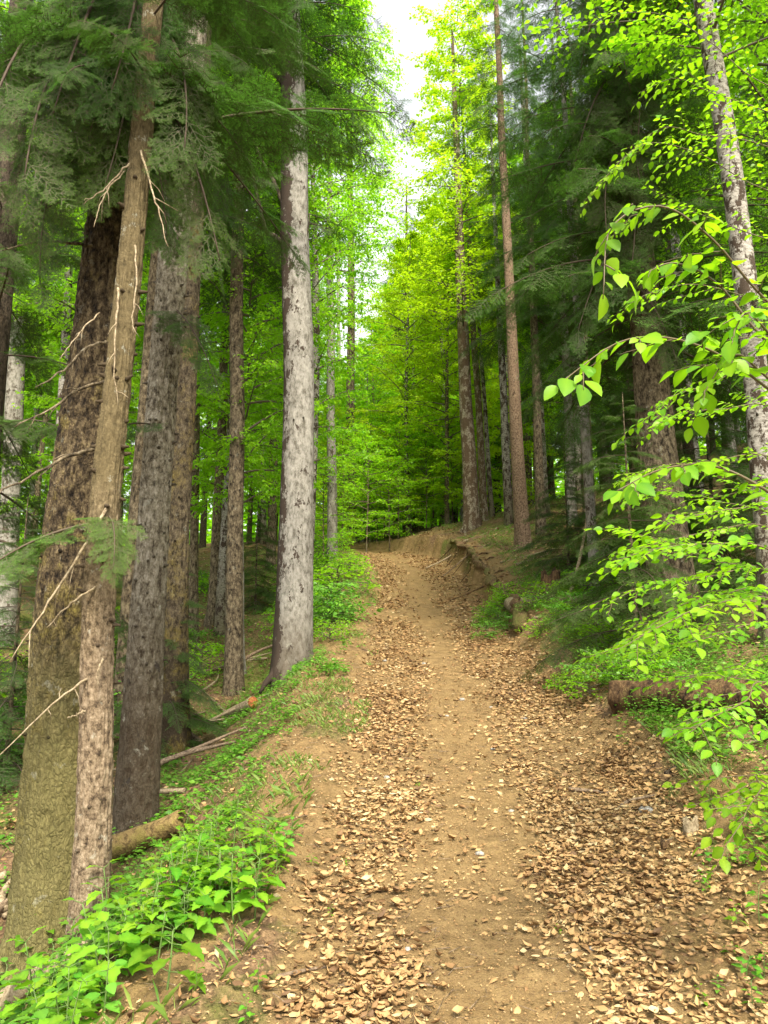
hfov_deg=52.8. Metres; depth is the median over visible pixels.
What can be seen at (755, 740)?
stick
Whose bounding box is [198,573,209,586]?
beech sapling
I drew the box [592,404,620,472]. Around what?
fir tree
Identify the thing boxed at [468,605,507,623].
beech sapling
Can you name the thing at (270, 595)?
young fir
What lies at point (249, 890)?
leafy herb
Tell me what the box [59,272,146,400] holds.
beech tree
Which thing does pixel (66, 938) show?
leafy herb
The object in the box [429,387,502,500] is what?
beech sapling
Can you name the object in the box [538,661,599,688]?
beech sapling
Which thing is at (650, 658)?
beech sapling
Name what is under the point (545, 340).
beech tree
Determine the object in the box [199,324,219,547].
fir tree
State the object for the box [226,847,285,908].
leafy herb
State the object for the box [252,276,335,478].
beech tree
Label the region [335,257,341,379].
beech tree
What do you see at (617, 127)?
fir tree
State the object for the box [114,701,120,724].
beech sapling
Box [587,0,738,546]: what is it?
fir tree
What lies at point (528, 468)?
beech tree
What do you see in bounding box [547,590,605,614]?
beech sapling
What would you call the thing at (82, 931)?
leafy herb
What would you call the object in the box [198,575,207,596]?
beech sapling
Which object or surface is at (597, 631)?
beech sapling
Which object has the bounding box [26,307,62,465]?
beech tree
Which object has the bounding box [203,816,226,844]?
leafy herb
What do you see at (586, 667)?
beech sapling
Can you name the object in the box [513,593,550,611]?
beech sapling
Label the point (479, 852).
stone
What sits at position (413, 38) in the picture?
sky
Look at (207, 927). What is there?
leafy herb
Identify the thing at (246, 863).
leafy herb
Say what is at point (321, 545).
beech sapling
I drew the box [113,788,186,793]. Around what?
stick
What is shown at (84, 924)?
leafy herb
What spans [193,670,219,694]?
stick
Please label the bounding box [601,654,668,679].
beech sapling
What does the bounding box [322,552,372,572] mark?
beech sapling
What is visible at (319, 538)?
beech sapling
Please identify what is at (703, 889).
leafy herb
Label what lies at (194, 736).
stick
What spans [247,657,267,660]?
stick
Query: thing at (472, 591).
stick
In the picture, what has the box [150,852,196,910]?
leafy herb
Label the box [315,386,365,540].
beech tree
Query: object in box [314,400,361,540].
beech tree
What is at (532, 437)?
beech tree
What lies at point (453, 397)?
beech sapling
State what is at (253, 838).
leafy herb
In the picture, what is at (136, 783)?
fir tree
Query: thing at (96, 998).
leafy herb
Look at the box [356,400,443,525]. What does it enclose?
beech sapling
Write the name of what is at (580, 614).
young fir
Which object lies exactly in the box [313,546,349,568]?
beech sapling
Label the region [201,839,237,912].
leafy herb
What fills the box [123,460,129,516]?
fir tree
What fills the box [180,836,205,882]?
leafy herb
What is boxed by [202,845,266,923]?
leafy herb
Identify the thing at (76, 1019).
leafy herb
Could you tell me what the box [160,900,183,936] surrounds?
leafy herb
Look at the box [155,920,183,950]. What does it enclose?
leafy herb
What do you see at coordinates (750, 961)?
leafy herb
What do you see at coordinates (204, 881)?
leafy herb
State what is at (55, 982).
leafy herb
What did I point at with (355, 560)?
beech sapling
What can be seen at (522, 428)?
beech tree
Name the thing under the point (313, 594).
beech sapling
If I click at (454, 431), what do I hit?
beech tree
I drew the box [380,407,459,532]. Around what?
beech sapling
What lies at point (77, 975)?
leafy herb
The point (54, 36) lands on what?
fir tree
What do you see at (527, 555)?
stick
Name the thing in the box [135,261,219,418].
beech tree
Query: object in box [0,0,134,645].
fir tree
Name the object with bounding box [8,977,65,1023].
leafy herb
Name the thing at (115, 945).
leafy herb
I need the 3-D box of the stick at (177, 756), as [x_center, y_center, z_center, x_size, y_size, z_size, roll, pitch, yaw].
[-2.102,2.720,8.624,1.204,0.404,0.170,1,-10,-4]
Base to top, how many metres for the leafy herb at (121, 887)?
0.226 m
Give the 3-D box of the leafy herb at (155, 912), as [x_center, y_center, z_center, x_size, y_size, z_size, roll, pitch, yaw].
[-1.165,1.986,3.854,0.214,0.377,0.314,-3,-10,16]
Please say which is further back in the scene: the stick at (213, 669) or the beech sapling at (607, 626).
the stick at (213, 669)
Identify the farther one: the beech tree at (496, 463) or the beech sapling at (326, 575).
the beech tree at (496, 463)
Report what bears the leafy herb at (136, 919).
on the ground at (488, 837)
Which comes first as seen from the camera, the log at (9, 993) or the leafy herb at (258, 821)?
the log at (9, 993)
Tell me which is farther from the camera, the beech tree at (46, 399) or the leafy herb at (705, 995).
the beech tree at (46, 399)
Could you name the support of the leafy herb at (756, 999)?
on the ground at (488, 837)
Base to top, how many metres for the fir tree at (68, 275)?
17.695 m
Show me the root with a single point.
(478, 554)
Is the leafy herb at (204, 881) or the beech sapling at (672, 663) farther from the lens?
the beech sapling at (672, 663)
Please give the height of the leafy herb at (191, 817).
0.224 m
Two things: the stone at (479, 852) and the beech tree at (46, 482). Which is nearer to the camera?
the stone at (479, 852)
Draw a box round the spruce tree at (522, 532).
[437,0,556,551]
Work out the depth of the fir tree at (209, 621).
17.73 m
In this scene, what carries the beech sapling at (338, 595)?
on the ground at (488, 837)
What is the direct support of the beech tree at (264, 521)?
on the ground at (488, 837)
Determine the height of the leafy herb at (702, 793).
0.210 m
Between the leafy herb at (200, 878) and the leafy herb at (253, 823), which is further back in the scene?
the leafy herb at (253, 823)
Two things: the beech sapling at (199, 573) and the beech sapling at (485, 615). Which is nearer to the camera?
the beech sapling at (485, 615)
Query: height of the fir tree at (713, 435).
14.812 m
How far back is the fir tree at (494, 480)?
44.67 m
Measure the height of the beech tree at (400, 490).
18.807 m
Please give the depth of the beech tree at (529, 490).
32.91 m
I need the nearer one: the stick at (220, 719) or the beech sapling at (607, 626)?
the beech sapling at (607, 626)
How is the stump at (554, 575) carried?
on the ground at (488, 837)
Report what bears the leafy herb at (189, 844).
on the ground at (488, 837)
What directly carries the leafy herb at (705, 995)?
on the ground at (488, 837)
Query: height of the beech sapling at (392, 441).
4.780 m
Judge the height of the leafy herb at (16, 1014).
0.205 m
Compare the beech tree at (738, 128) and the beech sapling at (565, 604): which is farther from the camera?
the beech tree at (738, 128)
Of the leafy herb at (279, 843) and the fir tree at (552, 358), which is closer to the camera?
the leafy herb at (279, 843)
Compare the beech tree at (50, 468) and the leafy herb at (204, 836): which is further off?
the beech tree at (50, 468)
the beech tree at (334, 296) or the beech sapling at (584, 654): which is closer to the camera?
the beech sapling at (584, 654)
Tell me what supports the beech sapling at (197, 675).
on the ground at (488, 837)
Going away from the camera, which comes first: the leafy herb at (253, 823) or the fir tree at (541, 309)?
the leafy herb at (253, 823)
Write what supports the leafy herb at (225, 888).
on the ground at (488, 837)
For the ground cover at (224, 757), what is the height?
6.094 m
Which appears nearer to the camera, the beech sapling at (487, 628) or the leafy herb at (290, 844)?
the leafy herb at (290, 844)
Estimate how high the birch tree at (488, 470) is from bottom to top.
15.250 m
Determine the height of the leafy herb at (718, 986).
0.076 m
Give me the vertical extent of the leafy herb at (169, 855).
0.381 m
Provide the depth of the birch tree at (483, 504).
28.26 m
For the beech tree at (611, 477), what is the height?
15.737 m
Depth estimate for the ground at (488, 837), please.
5.40 m
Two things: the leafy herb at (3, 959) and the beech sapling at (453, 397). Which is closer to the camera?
the leafy herb at (3, 959)
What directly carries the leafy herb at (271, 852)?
on the ground at (488, 837)
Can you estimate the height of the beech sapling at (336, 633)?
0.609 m
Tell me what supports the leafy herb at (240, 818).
on the ground at (488, 837)
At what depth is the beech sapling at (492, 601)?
14.09 m
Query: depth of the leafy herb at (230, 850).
4.50 m
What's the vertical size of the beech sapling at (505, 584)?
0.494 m
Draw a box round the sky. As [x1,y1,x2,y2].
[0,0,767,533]
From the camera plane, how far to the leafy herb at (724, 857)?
4.58 m
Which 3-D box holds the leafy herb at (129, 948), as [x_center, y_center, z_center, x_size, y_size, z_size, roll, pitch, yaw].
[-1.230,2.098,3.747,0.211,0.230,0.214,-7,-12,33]
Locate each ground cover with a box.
[0,548,372,1023]
[431,491,767,895]
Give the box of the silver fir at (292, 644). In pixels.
[211,0,413,694]
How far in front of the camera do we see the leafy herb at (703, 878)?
4.45 m
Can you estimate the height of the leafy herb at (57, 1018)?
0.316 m
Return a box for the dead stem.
[570,522,585,591]
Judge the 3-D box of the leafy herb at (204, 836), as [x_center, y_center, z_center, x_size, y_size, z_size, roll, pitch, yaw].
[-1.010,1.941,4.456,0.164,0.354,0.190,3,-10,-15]
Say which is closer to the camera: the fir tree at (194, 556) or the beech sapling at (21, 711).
the beech sapling at (21, 711)
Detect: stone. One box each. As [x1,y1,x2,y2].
[475,850,483,855]
[639,806,652,812]
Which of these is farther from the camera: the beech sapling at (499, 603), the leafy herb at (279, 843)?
the beech sapling at (499, 603)
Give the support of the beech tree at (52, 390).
on the ground at (488, 837)
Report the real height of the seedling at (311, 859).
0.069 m
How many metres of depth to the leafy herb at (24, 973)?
4.05 m
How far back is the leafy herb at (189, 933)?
3.81 m
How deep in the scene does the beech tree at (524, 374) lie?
34.62 m
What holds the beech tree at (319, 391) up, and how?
on the ground at (488, 837)
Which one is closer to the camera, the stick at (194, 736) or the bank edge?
the stick at (194, 736)
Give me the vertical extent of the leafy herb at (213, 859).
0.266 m
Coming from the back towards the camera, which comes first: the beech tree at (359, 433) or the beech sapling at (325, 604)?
the beech tree at (359, 433)
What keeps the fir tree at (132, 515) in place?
on the ground at (488, 837)
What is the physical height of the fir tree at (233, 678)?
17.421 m
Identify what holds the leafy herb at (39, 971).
on the ground at (488, 837)
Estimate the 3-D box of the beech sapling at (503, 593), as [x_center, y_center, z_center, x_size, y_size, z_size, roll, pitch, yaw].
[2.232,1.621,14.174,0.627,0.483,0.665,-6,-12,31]
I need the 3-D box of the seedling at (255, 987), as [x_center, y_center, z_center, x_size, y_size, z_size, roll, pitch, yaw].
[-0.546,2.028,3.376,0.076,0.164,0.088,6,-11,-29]
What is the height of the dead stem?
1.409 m
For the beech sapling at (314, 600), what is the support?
on the ground at (488, 837)
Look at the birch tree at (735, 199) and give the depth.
9.59 m
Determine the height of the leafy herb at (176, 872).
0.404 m
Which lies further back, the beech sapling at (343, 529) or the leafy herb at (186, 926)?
the beech sapling at (343, 529)
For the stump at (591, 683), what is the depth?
8.43 m
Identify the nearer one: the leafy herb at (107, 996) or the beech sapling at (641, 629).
the leafy herb at (107, 996)
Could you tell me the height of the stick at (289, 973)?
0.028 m
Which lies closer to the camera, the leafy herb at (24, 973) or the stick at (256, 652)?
the leafy herb at (24, 973)
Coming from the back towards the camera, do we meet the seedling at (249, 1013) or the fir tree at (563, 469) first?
the fir tree at (563, 469)
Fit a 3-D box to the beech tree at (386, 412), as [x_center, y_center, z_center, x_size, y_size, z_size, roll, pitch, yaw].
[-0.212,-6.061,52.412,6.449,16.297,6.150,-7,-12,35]
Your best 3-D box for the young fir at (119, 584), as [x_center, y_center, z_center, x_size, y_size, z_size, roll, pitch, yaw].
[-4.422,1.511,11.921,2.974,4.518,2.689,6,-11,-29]
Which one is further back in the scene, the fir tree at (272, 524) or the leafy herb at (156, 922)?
the fir tree at (272, 524)
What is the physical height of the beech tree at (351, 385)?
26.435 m
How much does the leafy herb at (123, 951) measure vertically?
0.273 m
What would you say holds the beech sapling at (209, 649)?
on the ground at (488, 837)
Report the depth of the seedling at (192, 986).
3.32 m
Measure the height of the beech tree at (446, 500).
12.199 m
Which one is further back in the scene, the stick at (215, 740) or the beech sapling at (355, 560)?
the beech sapling at (355, 560)
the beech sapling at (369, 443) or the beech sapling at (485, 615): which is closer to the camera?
the beech sapling at (485, 615)
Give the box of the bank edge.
[449,538,528,633]
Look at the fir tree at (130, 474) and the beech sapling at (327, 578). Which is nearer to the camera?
the beech sapling at (327, 578)
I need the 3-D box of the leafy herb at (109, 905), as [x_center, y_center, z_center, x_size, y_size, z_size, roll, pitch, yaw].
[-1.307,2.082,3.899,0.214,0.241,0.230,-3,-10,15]
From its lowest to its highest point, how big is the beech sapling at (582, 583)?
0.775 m
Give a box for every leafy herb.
[0,926,50,992]
[0,957,11,988]
[0,958,51,1023]
[0,971,27,1015]
[5,979,48,1021]
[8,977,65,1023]
[12,934,24,976]
[14,955,71,1016]
[14,969,41,1015]
[17,914,54,953]
[18,979,96,1023]
[28,1006,53,1023]
[31,938,63,984]
[35,959,100,1023]
[36,959,63,996]
[36,963,67,1012]
[44,946,69,974]
[47,970,97,1023]
[49,909,89,959]
[49,937,71,976]
[49,958,89,1008]
[51,964,73,999]
[56,921,103,995]
[58,931,82,950]
[58,972,108,1023]
[61,892,111,973]
[65,919,118,1001]
[70,875,134,957]
[73,911,140,995]
[79,984,102,1010]
[81,949,126,1013]
[86,859,127,926]
[87,894,130,945]
[92,985,114,1009]
[94,898,147,942]
[96,905,137,960]
[102,919,150,975]
[104,916,153,955]
[110,879,138,917]
[111,922,124,956]
[115,868,181,942]
[118,885,152,922]
[119,897,156,956]
[123,859,145,892]
[127,902,190,967]
[132,918,205,993]
[135,874,171,931]
[135,899,169,945]
[135,910,153,942]
[137,908,164,943]
[138,851,180,915]
[149,841,198,910]
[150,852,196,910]
[151,851,196,925]
[153,835,201,890]
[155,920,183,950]
[159,865,205,926]
[159,881,216,935]
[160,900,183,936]
[166,886,197,942]
[169,827,194,852]
[170,898,189,927]
[171,824,201,889]
[177,826,215,901]
[177,886,229,936]
[178,804,201,830]
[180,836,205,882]
[181,879,198,911]
[183,836,222,868]
[184,826,224,867]
[185,843,222,879]
[187,856,225,887]
[189,868,214,907]
[191,862,227,917]
[193,842,235,876]
[193,847,235,896]
[194,821,219,851]
[197,815,223,865]
[199,870,229,890]
[201,807,226,852]
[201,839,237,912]
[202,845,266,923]
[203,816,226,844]
[209,868,235,904]
[219,793,251,845]
[221,803,240,822]
[224,873,245,911]
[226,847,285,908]
[226,858,257,891]
[231,803,249,828]
[231,839,256,867]
[232,803,256,830]
[232,858,276,919]
[234,839,254,872]
[237,813,287,857]
[242,881,266,905]
[243,823,268,843]
[245,809,266,840]
[246,838,278,891]
[248,820,274,844]
[254,874,268,896]
[259,827,290,869]
[265,842,288,876]
[277,816,303,841]
[278,827,296,863]
[694,862,709,888]
[694,983,708,1005]
[697,776,721,807]
[697,847,714,860]
[701,874,710,892]
[712,975,726,992]
[721,847,737,871]
[721,943,740,952]
[724,899,748,925]
[731,949,762,978]
[741,977,765,1012]
[745,881,767,927]
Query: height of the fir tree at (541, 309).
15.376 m
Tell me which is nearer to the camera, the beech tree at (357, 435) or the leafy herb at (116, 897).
the leafy herb at (116, 897)
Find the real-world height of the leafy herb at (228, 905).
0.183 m
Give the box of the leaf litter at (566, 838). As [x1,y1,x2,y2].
[0,476,767,1023]
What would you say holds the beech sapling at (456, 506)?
on the ground at (488, 837)
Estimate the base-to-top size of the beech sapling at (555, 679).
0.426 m
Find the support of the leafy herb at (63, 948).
on the ground at (488, 837)
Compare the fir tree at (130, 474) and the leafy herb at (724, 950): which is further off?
the fir tree at (130, 474)
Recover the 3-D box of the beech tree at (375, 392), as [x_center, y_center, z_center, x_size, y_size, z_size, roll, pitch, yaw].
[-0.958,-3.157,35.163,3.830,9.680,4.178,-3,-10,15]
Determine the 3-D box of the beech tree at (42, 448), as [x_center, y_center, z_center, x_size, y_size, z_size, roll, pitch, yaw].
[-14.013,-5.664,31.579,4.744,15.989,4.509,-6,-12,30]
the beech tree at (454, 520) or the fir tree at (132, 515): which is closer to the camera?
the fir tree at (132, 515)
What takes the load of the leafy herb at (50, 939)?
on the ground at (488, 837)
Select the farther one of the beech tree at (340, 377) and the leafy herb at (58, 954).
the beech tree at (340, 377)
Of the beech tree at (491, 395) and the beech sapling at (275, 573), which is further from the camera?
the beech tree at (491, 395)
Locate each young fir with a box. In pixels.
[0,494,114,794]
[2,478,198,716]
[113,572,230,765]
[243,499,277,614]
[508,437,621,579]
[520,392,751,682]
[546,349,725,591]
[550,361,756,629]
[595,310,756,593]
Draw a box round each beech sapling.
[0,648,28,681]
[0,696,26,765]
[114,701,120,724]
[188,627,221,653]
[189,640,224,676]
[189,668,208,688]
[198,569,209,591]
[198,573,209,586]
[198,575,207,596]
[257,611,274,639]
[266,585,328,610]
[267,564,327,591]
[267,593,340,617]
[269,578,383,621]
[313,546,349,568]
[313,550,336,578]
[313,557,339,584]
[313,557,381,599]
[313,586,368,621]
[313,598,360,627]
[313,599,342,621]
[313,616,354,640]
[314,524,326,556]
[314,535,341,552]
[314,539,342,555]
[314,592,341,613]
[315,421,389,549]
[315,455,370,556]
[317,413,402,522]
[317,560,342,574]
[317,577,340,585]
[318,533,356,550]
[319,391,427,541]
[320,435,411,552]
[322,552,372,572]
[325,552,371,578]
[326,413,416,541]
[328,527,357,565]
[338,404,431,539]
[349,422,434,538]
[352,514,370,539]
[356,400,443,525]
[356,454,431,550]
[362,386,449,521]
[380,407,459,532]
[387,425,456,530]
[392,388,492,523]
[396,423,459,527]
[415,421,491,522]
[422,419,501,522]
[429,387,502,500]
[464,620,507,638]
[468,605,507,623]
[474,609,503,623]
[476,608,511,628]
[483,592,505,610]
[487,581,518,596]
[487,592,522,612]
[489,615,513,630]
[492,588,520,601]
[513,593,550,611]
[515,618,555,638]
[519,579,570,605]
[533,603,573,624]
[537,567,642,608]
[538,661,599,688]
[543,670,587,691]
[544,203,767,514]
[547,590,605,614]
[548,601,578,615]
[559,619,595,641]
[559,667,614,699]
[562,647,626,679]
[563,567,609,593]
[568,624,624,650]
[575,485,767,879]
[576,556,642,591]
[576,649,630,681]
[579,617,654,648]
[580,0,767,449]
[582,389,767,706]
[582,653,654,684]
[583,609,618,624]
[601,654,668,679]
[621,645,684,671]
[627,627,674,652]
[638,621,703,651]
[658,658,701,679]
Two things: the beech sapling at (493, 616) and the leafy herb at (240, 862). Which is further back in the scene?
the beech sapling at (493, 616)
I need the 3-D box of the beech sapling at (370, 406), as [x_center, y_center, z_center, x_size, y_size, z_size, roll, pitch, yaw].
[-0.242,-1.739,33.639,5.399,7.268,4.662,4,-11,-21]
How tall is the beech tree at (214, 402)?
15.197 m
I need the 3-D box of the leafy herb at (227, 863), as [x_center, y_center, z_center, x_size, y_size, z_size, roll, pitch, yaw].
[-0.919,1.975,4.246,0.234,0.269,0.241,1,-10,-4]
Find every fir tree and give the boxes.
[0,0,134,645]
[0,0,266,946]
[0,0,421,990]
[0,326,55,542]
[13,3,147,445]
[14,12,276,717]
[64,3,391,833]
[85,0,334,759]
[123,393,136,516]
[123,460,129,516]
[135,0,365,696]
[138,63,282,644]
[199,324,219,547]
[200,316,257,509]
[203,171,281,629]
[247,182,326,569]
[361,176,450,536]
[464,0,767,633]
[469,2,574,535]
[470,211,532,512]
[494,78,622,492]
[500,402,595,499]
[512,32,618,525]
[517,34,633,522]
[532,421,624,488]
[543,99,622,483]
[547,365,595,485]
[555,1,701,471]
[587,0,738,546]
[592,333,623,447]
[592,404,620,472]
[656,237,710,425]
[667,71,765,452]
[683,0,767,511]
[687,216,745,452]
[691,0,767,494]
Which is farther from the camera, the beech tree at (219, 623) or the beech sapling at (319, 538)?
the beech sapling at (319, 538)
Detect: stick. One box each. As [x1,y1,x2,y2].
[0,870,6,879]
[0,878,10,913]
[0,898,7,911]
[1,911,6,918]
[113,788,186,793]
[161,739,245,765]
[169,759,192,786]
[177,727,244,753]
[191,731,202,743]
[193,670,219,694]
[196,717,234,723]
[197,667,249,673]
[204,691,224,711]
[209,652,271,671]
[209,694,268,719]
[245,644,271,659]
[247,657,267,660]
[276,965,326,975]
[426,533,466,568]
[441,543,490,576]
[450,574,502,600]
[500,546,560,562]
[568,787,611,793]
[616,792,661,807]
[664,748,703,773]
[713,738,767,750]
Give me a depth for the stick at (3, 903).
5.68 m
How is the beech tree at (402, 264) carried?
on the ground at (488, 837)
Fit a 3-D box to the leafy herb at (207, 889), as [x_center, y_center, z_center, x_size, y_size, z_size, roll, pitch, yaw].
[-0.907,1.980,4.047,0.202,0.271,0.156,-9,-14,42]
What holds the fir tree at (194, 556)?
on the ground at (488, 837)
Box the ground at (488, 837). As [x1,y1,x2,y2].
[0,443,767,1023]
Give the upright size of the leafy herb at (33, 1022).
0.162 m
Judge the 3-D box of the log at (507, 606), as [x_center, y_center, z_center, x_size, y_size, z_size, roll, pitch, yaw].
[3.133,1.468,12.615,0.413,0.333,3.154,7,-12,-36]
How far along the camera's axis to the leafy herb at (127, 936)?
3.47 m
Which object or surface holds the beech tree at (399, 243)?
on the ground at (488, 837)
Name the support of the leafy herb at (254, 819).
on the ground at (488, 837)
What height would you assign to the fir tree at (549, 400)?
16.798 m
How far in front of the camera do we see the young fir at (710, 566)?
11.03 m
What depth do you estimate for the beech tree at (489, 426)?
44.32 m
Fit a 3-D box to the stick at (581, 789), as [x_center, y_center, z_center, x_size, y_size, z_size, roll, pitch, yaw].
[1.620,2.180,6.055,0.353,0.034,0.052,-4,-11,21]
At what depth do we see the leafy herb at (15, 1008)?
3.81 m
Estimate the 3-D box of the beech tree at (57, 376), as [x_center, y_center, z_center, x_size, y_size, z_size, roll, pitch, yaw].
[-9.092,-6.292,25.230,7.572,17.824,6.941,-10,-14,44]
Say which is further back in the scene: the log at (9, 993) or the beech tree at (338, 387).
the beech tree at (338, 387)
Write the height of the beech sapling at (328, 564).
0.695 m
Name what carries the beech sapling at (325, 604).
on the ground at (488, 837)
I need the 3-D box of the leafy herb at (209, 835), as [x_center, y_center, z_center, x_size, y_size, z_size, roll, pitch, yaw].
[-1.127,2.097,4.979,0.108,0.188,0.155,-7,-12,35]
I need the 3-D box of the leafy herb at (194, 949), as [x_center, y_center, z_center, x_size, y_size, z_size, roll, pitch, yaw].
[-0.938,1.966,3.410,0.249,0.297,0.374,5,-11,-28]
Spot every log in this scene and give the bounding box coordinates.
[0,679,26,695]
[0,939,92,1011]
[112,810,187,858]
[223,696,258,717]
[504,594,641,611]
[607,678,767,721]
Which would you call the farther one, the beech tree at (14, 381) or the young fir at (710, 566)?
the beech tree at (14, 381)
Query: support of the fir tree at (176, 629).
on the ground at (488, 837)
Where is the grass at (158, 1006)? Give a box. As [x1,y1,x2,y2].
[0,524,767,1023]
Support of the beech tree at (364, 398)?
on the ground at (488, 837)
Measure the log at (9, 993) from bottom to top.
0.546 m
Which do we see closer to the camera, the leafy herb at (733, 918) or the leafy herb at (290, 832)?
the leafy herb at (733, 918)
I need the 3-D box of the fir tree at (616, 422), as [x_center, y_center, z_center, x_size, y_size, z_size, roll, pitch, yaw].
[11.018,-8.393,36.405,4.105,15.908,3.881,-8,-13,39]
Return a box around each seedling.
[189,960,205,992]
[238,994,254,1023]
[248,958,267,991]
[305,853,318,864]
[753,941,767,978]
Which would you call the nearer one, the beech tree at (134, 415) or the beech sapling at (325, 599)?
the beech sapling at (325, 599)
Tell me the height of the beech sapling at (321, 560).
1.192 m
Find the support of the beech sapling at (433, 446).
on the ground at (488, 837)
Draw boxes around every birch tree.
[388,0,530,533]
[413,78,513,520]
[437,149,502,516]
[446,100,547,525]
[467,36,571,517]
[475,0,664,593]
[482,0,767,646]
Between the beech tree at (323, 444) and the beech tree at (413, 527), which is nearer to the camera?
the beech tree at (323, 444)
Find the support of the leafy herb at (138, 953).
on the ground at (488, 837)
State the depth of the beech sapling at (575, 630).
10.54 m
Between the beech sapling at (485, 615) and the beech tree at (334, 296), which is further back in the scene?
the beech tree at (334, 296)
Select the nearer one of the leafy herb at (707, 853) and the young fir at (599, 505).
the leafy herb at (707, 853)
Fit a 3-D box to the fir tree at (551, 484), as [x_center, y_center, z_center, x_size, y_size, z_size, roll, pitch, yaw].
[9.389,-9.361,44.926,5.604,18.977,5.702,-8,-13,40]
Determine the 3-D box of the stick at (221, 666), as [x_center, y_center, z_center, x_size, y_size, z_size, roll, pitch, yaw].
[-2.473,2.708,14.140,1.486,0.425,0.064,5,-11,-27]
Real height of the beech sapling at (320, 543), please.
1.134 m
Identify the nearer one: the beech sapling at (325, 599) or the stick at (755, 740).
the stick at (755, 740)
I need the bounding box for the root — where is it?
[460,552,488,582]
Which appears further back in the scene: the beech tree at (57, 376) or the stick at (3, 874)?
the beech tree at (57, 376)
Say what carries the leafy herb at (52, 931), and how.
on the ground at (488, 837)
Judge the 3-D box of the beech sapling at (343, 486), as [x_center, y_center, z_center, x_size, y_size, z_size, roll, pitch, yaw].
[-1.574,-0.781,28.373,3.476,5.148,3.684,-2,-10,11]
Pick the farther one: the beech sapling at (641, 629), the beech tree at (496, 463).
the beech tree at (496, 463)
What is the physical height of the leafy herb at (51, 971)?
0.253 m
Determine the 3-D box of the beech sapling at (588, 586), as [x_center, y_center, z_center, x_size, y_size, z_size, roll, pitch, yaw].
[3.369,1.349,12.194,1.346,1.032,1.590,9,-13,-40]
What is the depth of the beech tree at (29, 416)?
20.60 m
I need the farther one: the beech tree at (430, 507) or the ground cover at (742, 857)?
the beech tree at (430, 507)
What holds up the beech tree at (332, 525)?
on the ground at (488, 837)
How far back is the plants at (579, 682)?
8.38 m
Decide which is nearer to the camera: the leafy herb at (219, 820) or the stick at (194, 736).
the leafy herb at (219, 820)
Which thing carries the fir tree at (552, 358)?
on the ground at (488, 837)
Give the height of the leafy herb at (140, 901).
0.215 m
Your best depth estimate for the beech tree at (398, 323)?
40.87 m
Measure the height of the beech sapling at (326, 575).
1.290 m
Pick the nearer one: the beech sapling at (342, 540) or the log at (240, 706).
the log at (240, 706)
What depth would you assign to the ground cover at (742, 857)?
7.70 m
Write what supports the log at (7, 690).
on the ground at (488, 837)
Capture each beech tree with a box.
[0,0,75,465]
[0,2,85,646]
[0,6,222,514]
[0,348,56,538]
[0,363,50,488]
[2,185,74,547]
[24,261,77,559]
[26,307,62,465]
[31,220,151,411]
[33,214,218,587]
[42,350,59,522]
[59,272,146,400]
[124,297,208,471]
[124,348,137,499]
[130,67,347,635]
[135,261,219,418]
[140,4,367,483]
[190,0,358,674]
[199,180,322,517]
[209,300,281,543]
[212,349,281,543]
[215,218,325,544]
[243,4,395,559]
[244,302,344,469]
[244,428,278,540]
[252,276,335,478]
[308,0,412,563]
[308,0,414,544]
[311,272,345,457]
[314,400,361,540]
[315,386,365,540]
[316,365,355,531]
[316,376,341,520]
[318,314,341,468]
[324,344,399,542]
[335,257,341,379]
[336,375,372,529]
[337,319,424,541]
[339,231,469,535]
[339,357,383,538]
[339,372,392,531]
[355,240,424,531]
[357,239,473,528]
[360,315,399,535]
[363,248,428,529]
[364,300,401,534]
[367,306,416,534]
[370,203,485,528]
[373,237,439,530]
[378,235,501,523]
[387,188,498,526]
[392,208,530,521]
[397,256,500,523]
[404,220,533,520]
[418,348,490,522]
[427,301,501,506]
[451,194,530,509]
[454,153,552,504]
[455,215,562,511]
[484,285,559,472]
[488,203,563,452]
[489,315,561,501]
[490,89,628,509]
[515,207,595,399]
[573,0,767,415]
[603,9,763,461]
[609,397,613,482]
[610,6,725,500]
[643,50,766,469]
[685,2,767,358]
[697,246,745,444]
[712,48,767,215]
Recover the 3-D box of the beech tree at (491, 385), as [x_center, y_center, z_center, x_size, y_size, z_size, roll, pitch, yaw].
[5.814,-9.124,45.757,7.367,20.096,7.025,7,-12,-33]
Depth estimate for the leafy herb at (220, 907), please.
3.88 m
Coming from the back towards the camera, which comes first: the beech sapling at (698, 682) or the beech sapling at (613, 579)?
the beech sapling at (613, 579)
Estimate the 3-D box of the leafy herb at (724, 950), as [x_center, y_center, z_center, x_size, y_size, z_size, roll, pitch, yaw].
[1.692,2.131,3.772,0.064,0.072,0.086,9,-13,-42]
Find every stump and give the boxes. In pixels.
[539,567,562,594]
[588,666,599,698]
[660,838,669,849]
[682,815,698,836]
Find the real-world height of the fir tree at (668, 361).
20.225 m
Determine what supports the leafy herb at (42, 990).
on the ground at (488, 837)
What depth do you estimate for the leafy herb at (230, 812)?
5.44 m
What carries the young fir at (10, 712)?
on the ground at (488, 837)
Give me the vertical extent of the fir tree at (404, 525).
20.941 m
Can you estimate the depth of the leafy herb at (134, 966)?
3.65 m
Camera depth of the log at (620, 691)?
7.01 m
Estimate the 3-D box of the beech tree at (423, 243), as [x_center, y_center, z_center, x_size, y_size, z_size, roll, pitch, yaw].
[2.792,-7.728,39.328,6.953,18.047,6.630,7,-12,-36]
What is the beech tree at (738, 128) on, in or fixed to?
on the ground at (488, 837)

